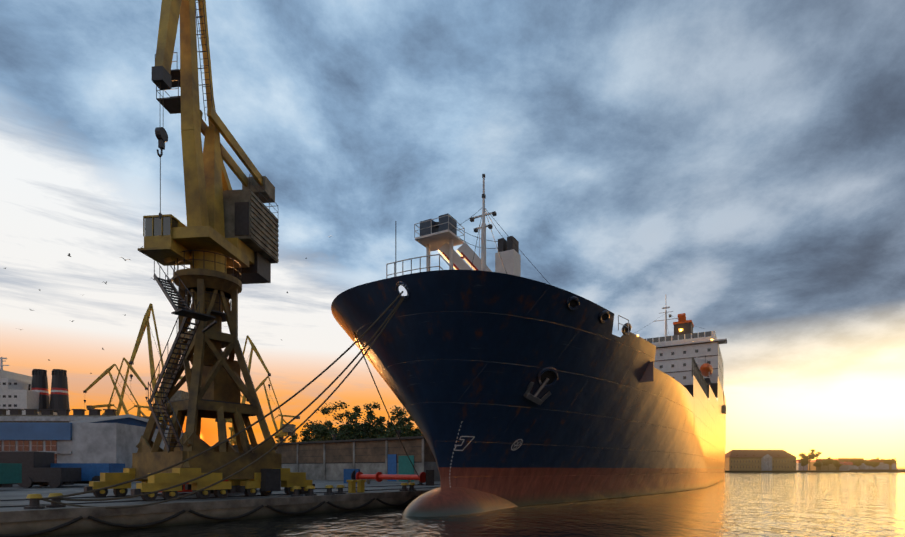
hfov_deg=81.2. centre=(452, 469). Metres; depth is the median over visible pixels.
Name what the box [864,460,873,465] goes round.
tree
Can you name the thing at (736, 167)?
sky
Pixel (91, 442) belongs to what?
building
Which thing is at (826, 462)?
tree
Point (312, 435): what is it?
tree
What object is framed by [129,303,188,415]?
crane
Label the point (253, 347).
crane upper boom
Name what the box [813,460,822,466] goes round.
tree
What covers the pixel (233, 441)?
crane portal
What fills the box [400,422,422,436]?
tree
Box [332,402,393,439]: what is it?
tree
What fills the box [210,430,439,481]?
wall
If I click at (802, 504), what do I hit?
water
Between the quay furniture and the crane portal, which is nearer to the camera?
the quay furniture
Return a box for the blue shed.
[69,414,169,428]
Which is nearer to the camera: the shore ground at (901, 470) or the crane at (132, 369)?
the crane at (132, 369)
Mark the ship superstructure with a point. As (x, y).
(684, 353)
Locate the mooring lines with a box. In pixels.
[39,291,418,508]
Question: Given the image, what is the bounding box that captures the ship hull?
[331,270,725,516]
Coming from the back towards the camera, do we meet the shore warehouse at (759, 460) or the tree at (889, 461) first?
the tree at (889, 461)
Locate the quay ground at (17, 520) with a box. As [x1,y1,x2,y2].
[0,480,440,536]
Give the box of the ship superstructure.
[633,306,726,413]
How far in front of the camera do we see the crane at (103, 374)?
171.87 m
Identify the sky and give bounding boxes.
[0,0,904,468]
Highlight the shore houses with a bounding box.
[796,458,897,471]
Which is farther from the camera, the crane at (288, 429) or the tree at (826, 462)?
the tree at (826, 462)
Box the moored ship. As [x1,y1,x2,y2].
[0,357,69,414]
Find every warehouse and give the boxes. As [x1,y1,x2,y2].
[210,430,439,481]
[725,450,795,470]
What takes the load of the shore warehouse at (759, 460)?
on the shore ground at (901, 470)
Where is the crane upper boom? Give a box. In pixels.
[215,335,270,426]
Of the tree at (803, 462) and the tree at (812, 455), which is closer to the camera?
the tree at (803, 462)
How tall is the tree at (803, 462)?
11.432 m
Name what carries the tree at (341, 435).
on the quay ground at (17, 520)
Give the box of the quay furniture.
[0,480,438,536]
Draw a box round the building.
[0,422,183,481]
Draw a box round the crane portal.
[229,427,236,444]
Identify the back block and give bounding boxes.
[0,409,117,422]
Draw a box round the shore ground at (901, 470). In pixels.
[725,469,904,471]
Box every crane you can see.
[83,364,149,418]
[84,250,314,500]
[86,358,147,415]
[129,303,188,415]
[138,0,278,283]
[246,376,299,439]
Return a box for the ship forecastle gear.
[386,174,628,334]
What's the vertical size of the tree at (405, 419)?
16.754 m
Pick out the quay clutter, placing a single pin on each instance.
(26, 469)
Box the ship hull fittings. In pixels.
[395,281,631,486]
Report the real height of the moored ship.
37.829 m
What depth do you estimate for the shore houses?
547.26 m
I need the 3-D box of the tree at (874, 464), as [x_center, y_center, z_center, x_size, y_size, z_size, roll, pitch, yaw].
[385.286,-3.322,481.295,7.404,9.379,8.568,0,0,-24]
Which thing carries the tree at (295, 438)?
on the quay ground at (17, 520)
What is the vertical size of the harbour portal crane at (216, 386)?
13.763 m
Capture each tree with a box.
[288,429,325,441]
[291,423,324,441]
[299,403,354,441]
[311,400,378,440]
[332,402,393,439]
[363,402,420,438]
[384,406,421,436]
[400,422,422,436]
[798,449,821,470]
[800,458,808,470]
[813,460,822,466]
[822,457,832,469]
[831,460,842,470]
[853,459,863,465]
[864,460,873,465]
[868,462,879,468]
[881,457,896,468]
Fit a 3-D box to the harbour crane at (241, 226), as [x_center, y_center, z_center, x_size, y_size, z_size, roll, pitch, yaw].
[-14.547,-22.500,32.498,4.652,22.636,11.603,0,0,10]
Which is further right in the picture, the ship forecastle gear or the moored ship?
the ship forecastle gear
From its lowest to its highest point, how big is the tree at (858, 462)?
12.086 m
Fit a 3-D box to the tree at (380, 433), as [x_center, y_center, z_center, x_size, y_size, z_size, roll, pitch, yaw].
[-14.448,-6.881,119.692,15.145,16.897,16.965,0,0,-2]
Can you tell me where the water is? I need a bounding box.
[41,472,904,536]
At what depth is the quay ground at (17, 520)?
26.18 m
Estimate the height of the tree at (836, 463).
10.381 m
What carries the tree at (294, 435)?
on the quay ground at (17, 520)
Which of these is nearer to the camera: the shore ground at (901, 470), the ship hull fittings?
the ship hull fittings
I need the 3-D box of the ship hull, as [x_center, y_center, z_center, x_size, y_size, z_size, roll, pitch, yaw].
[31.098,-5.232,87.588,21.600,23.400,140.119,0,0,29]
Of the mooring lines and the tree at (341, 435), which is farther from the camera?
the tree at (341, 435)
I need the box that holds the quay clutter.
[0,451,433,491]
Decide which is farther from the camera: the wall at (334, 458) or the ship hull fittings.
the wall at (334, 458)

